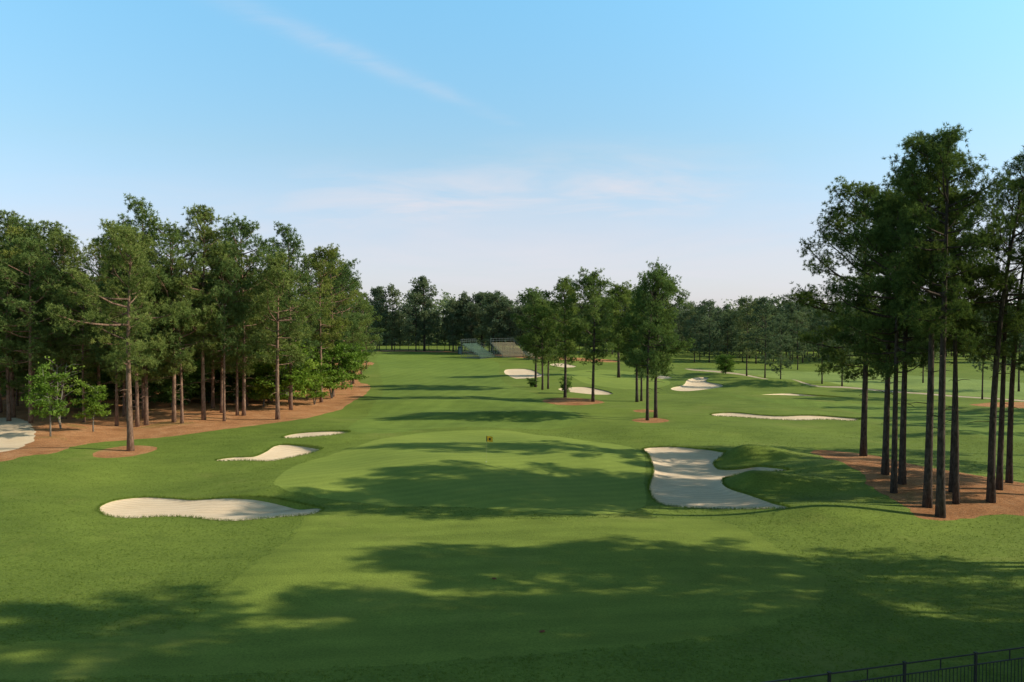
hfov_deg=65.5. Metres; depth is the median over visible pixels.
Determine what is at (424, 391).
fairway
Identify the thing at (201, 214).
pine tree
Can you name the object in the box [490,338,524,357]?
bleacher
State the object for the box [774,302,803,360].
pine tree
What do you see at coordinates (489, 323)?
pine tree
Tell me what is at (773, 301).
pine tree
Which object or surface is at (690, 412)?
ground
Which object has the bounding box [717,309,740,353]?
pine tree
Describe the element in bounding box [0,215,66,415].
pine tree
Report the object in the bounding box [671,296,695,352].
pine tree
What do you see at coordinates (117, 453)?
pine straw bed
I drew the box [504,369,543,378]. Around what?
sand bunker
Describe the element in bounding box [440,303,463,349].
pine tree
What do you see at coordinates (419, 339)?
pine tree
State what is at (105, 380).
dogwood tree
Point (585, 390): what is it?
sand bunker
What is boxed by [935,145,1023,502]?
pine tree
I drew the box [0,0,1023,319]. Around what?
sky
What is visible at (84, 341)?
pine tree
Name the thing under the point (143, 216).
pine tree
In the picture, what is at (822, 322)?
pine tree
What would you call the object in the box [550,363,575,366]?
sand bunker
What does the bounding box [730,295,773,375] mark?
pine tree
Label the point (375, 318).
pine tree
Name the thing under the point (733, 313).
pine tree
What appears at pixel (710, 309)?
pine tree
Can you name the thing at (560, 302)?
pine tree
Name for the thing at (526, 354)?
bleacher
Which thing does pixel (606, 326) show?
pine tree
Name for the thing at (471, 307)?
pine tree
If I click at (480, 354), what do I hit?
bleacher
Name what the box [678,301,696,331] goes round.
pine tree
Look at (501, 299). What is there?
pine tree
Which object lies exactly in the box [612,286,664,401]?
pine tree
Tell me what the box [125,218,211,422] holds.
pine tree
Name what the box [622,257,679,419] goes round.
pine tree
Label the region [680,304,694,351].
pine tree
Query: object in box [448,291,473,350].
pine tree
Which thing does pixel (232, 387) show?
understorey tree
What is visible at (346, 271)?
pine tree
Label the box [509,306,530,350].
pine tree
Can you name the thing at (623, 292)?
pine tree
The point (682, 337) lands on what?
pine tree
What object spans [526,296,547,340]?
pine tree
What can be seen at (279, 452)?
sand bunker
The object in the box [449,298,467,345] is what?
pine tree
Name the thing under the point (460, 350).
booth
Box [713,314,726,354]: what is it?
pine tree
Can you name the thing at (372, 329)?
pine tree
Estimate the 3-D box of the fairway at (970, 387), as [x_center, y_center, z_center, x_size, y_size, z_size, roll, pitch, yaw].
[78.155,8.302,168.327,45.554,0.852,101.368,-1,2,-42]
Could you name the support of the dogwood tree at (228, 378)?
on the pine straw bed at (342, 398)
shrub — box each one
[525,377,540,386]
[558,376,571,393]
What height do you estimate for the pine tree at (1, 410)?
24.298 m
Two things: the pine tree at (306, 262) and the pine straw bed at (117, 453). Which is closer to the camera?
the pine straw bed at (117, 453)
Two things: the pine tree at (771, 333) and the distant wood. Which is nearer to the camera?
the pine tree at (771, 333)
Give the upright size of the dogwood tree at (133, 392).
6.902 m
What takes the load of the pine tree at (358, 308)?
on the pine straw bed at (342, 398)
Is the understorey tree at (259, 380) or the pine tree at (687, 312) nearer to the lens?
the understorey tree at (259, 380)
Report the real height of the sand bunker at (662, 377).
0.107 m
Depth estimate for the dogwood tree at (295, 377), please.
114.96 m
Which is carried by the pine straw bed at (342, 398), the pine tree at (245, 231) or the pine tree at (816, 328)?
the pine tree at (245, 231)
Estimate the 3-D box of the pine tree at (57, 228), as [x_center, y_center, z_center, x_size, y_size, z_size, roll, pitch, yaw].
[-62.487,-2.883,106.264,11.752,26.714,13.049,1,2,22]
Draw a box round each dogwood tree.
[0,351,84,400]
[20,362,78,436]
[31,356,86,428]
[53,366,122,410]
[64,378,112,431]
[103,364,157,405]
[148,361,215,406]
[188,362,234,401]
[205,366,251,401]
[232,358,282,406]
[251,341,320,402]
[296,358,337,404]
[306,340,364,397]
[327,342,370,384]
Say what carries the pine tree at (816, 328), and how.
on the ground at (690, 412)
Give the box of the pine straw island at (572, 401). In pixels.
[543,398,603,404]
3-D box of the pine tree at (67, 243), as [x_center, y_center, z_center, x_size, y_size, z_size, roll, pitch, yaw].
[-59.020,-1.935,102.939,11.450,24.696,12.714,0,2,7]
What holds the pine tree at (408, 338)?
on the pine straw bed at (605, 360)
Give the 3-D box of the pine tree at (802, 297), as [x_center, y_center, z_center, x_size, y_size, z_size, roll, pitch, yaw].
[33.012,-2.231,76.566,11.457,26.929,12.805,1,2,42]
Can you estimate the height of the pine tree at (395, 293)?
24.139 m
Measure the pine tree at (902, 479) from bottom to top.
23.828 m
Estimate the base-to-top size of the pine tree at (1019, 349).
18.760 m
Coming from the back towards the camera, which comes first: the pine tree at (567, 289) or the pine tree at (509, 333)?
the pine tree at (509, 333)
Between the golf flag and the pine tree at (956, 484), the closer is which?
the pine tree at (956, 484)
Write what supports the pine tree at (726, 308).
on the ground at (690, 412)
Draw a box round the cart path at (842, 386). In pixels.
[688,369,1023,400]
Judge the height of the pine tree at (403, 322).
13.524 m
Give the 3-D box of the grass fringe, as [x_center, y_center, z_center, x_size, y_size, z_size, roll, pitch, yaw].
[9.983,10.725,76.519,87.719,1.003,50.502,-1,2,-21]
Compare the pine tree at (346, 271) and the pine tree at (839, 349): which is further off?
the pine tree at (839, 349)
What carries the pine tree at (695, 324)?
on the ground at (690, 412)
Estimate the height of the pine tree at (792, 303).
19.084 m
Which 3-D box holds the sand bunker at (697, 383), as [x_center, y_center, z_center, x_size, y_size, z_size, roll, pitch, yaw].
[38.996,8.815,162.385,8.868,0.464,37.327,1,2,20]
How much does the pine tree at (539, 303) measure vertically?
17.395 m
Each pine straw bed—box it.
[0,358,373,461]
[93,445,156,457]
[375,350,616,361]
[969,402,1023,407]
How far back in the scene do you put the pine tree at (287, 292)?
145.67 m
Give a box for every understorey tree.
[160,363,215,401]
[204,352,284,401]
[234,366,295,401]
[293,351,319,390]
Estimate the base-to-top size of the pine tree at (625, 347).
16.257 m
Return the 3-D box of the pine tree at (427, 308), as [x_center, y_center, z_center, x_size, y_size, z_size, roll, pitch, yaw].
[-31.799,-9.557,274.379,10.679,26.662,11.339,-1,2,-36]
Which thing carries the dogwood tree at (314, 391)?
on the pine straw bed at (342, 398)
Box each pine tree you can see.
[0,209,48,378]
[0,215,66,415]
[0,219,102,416]
[0,225,56,417]
[0,233,76,422]
[0,251,23,412]
[0,257,56,420]
[0,267,79,382]
[1,352,25,405]
[5,253,80,409]
[6,231,111,418]
[39,218,192,450]
[45,278,114,421]
[60,239,117,410]
[66,271,102,377]
[77,228,149,425]
[84,243,186,426]
[90,193,183,424]
[93,268,151,416]
[95,236,186,418]
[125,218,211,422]
[146,203,255,419]
[153,273,220,423]
[178,234,259,407]
[182,316,207,361]
[190,242,252,420]
[190,270,255,412]
[197,212,284,415]
[207,246,275,415]
[227,283,273,405]
[245,251,337,419]
[249,221,323,409]
[249,264,311,402]
[259,254,306,341]
[280,253,338,356]
[294,243,361,402]
[306,267,359,362]
[307,249,365,396]
[322,261,368,388]
[335,281,371,383]
[351,292,383,373]
[355,301,385,368]
[365,286,389,350]
[369,289,390,349]
[373,310,391,349]
[378,282,412,349]
[385,311,403,350]
[393,312,408,349]
[397,292,428,350]
[402,314,418,350]
[404,275,437,350]
[408,277,442,350]
[412,318,422,342]
[423,312,434,349]
[425,312,443,347]
[439,317,451,350]
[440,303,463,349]
[442,313,459,351]
[444,298,465,350]
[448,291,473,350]
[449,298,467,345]
[458,302,483,346]
[463,301,480,340]
[466,292,490,346]
[468,292,486,346]
[473,292,513,352]
[479,297,502,353]
[481,307,509,351]
[483,290,512,353]
[487,298,516,349]
[495,299,519,351]
[504,313,519,347]
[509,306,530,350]
[510,288,557,386]
[514,295,533,340]
[516,298,559,389]
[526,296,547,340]
[534,300,563,388]
[536,275,587,397]
[555,294,567,335]
[563,293,582,337]
[564,266,623,401]
[578,309,597,349]
[584,294,605,352]
[592,280,633,377]
[596,307,612,353]
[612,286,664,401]
[615,297,634,342]
[620,308,659,400]
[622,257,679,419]
[624,269,695,417]
[654,296,679,338]
[661,302,684,353]
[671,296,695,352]
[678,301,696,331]
[679,312,689,351]
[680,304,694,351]
[683,315,709,361]
[684,299,716,355]
[691,310,713,359]
[698,299,729,362]
[710,305,724,346]
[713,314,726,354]
[716,304,731,347]
[716,316,741,355]
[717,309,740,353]
[728,299,753,361]
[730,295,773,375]
[734,301,769,363]
[739,296,783,377]
[757,298,783,361]
[757,313,777,350]
[760,314,793,378]
[774,176,921,455]
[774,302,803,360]
[776,300,795,355]
[776,301,806,362]
[781,310,811,369]
[789,302,815,362]
[795,309,837,383]
[800,305,820,357]
[820,185,964,493]
[820,308,860,385]
[825,188,927,474]
[854,173,966,484]
[870,130,990,507]
[875,122,1014,517]
[899,332,939,382]
[901,147,1009,504]
[933,184,999,492]
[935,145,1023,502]
[957,300,1009,398]
[962,184,1023,483]
[964,172,1023,489]
[999,292,1023,391]
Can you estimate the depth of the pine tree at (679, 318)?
278.55 m
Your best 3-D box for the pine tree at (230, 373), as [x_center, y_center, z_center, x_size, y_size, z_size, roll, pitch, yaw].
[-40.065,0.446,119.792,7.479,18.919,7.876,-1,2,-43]
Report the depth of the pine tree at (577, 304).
271.03 m
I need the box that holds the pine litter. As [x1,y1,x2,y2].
[0,399,1023,519]
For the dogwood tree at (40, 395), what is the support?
on the pine straw bed at (342, 398)
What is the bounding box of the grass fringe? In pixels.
[97,411,860,520]
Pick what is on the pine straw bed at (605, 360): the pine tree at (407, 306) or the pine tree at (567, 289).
the pine tree at (407, 306)
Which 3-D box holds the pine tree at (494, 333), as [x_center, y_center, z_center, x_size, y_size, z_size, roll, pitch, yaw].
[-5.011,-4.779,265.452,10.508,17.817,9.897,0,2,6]
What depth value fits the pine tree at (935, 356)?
165.00 m
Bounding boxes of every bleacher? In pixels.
[461,339,494,358]
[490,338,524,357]
[523,345,545,359]
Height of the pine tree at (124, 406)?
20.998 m
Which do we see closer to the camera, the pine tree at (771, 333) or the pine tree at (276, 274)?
the pine tree at (276, 274)
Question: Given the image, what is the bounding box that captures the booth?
[458,346,462,353]
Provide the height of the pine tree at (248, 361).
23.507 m
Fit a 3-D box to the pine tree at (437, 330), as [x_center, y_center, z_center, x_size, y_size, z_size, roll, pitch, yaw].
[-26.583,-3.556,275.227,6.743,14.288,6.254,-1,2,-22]
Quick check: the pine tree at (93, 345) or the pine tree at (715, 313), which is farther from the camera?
the pine tree at (715, 313)
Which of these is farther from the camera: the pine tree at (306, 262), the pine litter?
the pine tree at (306, 262)
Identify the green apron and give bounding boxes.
[0,508,828,681]
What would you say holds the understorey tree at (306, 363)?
on the pine straw bed at (342, 398)
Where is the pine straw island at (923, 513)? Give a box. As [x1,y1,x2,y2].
[812,450,1023,520]
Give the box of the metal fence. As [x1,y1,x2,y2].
[766,647,1023,681]
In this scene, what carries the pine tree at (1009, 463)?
on the pine straw island at (923, 513)
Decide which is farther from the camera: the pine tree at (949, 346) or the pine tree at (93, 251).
the pine tree at (93, 251)
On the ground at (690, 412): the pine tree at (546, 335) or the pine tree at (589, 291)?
the pine tree at (546, 335)
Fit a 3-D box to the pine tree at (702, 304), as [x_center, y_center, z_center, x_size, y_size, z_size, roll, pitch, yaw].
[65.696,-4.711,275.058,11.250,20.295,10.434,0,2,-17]
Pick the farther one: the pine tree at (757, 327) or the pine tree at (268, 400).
the pine tree at (757, 327)
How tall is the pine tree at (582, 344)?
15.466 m
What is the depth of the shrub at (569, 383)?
138.62 m
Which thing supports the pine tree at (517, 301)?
on the ground at (690, 412)
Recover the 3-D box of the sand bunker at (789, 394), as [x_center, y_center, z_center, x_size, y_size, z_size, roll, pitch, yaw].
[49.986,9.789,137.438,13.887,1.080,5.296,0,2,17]
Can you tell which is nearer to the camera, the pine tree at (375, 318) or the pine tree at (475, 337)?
the pine tree at (375, 318)
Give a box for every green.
[273,430,646,513]
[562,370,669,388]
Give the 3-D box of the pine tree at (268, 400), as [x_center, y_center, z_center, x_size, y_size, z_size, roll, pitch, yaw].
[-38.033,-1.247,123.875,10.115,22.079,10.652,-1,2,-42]
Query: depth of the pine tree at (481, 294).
272.83 m
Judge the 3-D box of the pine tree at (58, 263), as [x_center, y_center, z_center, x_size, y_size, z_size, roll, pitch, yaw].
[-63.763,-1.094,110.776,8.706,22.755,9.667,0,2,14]
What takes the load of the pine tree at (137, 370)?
on the pine straw bed at (342, 398)
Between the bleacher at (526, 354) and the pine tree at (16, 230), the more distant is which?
the bleacher at (526, 354)
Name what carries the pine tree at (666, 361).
on the pine straw island at (652, 420)
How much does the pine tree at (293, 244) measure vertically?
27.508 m
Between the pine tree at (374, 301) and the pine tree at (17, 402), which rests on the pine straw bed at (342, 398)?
the pine tree at (17, 402)
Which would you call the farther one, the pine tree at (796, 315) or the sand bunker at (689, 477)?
the pine tree at (796, 315)
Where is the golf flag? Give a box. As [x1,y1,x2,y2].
[486,436,492,441]
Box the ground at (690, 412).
[0,322,1023,681]
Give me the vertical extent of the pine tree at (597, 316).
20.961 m
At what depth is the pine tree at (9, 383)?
102.28 m
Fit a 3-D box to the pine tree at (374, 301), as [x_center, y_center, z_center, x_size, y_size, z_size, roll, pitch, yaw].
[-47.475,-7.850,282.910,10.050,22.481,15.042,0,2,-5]
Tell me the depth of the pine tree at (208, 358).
110.08 m
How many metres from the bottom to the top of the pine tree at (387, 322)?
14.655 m
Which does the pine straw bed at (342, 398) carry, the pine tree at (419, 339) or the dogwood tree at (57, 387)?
the dogwood tree at (57, 387)
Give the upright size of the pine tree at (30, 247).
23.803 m
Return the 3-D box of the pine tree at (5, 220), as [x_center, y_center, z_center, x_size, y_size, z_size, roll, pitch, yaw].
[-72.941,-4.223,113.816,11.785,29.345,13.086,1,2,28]
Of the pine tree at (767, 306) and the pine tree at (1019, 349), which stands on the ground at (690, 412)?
the pine tree at (767, 306)
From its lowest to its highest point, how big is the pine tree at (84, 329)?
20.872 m
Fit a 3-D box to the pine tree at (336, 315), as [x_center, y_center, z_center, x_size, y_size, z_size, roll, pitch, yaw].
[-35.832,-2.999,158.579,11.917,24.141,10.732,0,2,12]
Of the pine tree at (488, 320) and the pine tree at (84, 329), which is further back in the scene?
the pine tree at (488, 320)
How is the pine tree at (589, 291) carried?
on the pine straw island at (572, 401)
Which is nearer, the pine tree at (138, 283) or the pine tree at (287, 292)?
the pine tree at (138, 283)
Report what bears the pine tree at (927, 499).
on the pine straw island at (923, 513)
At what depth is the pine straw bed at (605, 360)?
265.97 m
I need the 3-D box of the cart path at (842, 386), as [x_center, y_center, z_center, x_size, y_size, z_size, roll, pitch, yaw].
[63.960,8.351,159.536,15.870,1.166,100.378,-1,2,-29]
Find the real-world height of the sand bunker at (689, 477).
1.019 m
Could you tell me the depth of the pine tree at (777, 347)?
169.90 m
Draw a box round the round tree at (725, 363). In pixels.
[713,354,738,373]
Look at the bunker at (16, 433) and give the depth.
88.90 m
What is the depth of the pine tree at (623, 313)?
266.10 m
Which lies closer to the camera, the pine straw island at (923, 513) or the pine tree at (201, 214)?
the pine straw island at (923, 513)
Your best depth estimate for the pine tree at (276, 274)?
103.49 m
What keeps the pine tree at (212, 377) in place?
on the pine straw bed at (342, 398)
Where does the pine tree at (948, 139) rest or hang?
on the pine straw island at (923, 513)
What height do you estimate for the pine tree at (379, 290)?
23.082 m
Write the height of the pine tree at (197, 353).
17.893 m
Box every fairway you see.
[348,354,581,433]
[694,368,1023,398]
[726,394,1023,442]
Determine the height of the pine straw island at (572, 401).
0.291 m
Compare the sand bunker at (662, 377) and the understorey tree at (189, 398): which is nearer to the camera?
the understorey tree at (189, 398)
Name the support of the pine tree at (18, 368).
on the pine straw bed at (342, 398)
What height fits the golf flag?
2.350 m
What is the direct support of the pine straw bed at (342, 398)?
on the ground at (690, 412)
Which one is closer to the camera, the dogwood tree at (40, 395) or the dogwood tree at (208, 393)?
the dogwood tree at (40, 395)
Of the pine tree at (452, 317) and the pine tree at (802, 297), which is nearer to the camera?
the pine tree at (802, 297)
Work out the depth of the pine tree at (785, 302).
272.77 m
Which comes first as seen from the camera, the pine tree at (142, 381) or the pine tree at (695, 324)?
the pine tree at (142, 381)
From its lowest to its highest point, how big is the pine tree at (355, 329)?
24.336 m
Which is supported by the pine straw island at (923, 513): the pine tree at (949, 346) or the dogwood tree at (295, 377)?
the pine tree at (949, 346)
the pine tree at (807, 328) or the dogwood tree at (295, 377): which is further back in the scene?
the pine tree at (807, 328)
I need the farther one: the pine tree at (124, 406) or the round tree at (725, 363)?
the round tree at (725, 363)
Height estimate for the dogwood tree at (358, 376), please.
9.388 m
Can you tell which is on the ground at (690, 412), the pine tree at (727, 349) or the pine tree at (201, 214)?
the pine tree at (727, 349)
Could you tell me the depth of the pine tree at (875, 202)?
62.49 m
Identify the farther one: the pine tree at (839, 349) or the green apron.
the pine tree at (839, 349)
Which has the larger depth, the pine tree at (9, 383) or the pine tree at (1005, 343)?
the pine tree at (9, 383)
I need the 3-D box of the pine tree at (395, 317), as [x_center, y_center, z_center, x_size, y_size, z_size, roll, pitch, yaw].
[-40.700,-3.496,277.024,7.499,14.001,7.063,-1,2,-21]
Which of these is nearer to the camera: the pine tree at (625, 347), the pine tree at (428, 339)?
the pine tree at (625, 347)
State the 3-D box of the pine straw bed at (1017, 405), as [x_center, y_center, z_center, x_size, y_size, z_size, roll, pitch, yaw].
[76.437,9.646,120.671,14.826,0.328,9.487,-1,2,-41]
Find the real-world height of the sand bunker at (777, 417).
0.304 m
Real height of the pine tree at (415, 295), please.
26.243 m
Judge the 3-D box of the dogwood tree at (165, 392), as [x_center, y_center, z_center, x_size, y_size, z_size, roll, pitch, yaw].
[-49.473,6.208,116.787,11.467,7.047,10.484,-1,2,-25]
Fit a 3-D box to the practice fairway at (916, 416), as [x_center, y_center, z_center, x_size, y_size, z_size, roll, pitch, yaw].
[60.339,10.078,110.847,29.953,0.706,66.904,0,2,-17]
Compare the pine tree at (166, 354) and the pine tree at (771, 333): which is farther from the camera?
the pine tree at (771, 333)
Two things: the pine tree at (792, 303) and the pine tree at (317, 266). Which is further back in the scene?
the pine tree at (792, 303)
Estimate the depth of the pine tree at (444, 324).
276.56 m
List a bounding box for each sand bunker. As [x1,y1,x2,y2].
[99,498,320,520]
[217,445,318,460]
[285,432,346,437]
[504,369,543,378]
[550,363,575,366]
[559,387,611,394]
[644,447,787,508]
[657,376,671,378]
[671,377,722,390]
[712,413,856,420]
[764,394,811,395]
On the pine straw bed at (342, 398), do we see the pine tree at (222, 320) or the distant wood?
the pine tree at (222, 320)
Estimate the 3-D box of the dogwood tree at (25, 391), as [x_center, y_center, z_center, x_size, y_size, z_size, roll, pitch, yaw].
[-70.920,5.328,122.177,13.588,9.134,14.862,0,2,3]
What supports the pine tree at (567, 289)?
on the ground at (690, 412)
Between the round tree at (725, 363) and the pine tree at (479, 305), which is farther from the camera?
the pine tree at (479, 305)
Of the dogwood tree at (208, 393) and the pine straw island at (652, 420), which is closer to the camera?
the pine straw island at (652, 420)
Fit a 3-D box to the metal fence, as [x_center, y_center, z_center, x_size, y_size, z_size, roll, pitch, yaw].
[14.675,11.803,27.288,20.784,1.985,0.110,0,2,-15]
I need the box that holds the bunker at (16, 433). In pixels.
[0,418,35,451]
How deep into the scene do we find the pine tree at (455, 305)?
272.50 m
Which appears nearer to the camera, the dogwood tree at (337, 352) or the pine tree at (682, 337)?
the dogwood tree at (337, 352)
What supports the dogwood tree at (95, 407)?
on the pine straw bed at (342, 398)
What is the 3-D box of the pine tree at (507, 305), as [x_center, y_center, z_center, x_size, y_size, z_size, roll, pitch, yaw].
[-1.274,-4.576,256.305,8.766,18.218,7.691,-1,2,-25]
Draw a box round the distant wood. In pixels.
[293,287,1017,351]
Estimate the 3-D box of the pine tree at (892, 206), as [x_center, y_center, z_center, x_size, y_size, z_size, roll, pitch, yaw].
[27.480,0.005,57.079,9.627,22.555,6.964,0,2,-1]
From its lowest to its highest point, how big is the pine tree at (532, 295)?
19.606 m
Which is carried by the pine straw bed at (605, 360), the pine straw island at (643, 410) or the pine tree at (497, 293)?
the pine tree at (497, 293)
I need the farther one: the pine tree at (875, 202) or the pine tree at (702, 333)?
the pine tree at (702, 333)
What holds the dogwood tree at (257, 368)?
on the pine straw bed at (342, 398)
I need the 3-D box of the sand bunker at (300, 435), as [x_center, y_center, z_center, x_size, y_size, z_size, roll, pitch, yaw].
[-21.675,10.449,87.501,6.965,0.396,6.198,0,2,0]
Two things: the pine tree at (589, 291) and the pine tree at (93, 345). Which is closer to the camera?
the pine tree at (93, 345)
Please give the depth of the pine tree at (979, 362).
128.77 m
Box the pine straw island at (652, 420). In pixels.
[632,418,668,422]
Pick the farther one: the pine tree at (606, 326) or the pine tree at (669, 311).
the pine tree at (669, 311)
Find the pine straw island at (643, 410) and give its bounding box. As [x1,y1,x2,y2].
[633,409,653,412]
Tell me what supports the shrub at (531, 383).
on the ground at (690, 412)

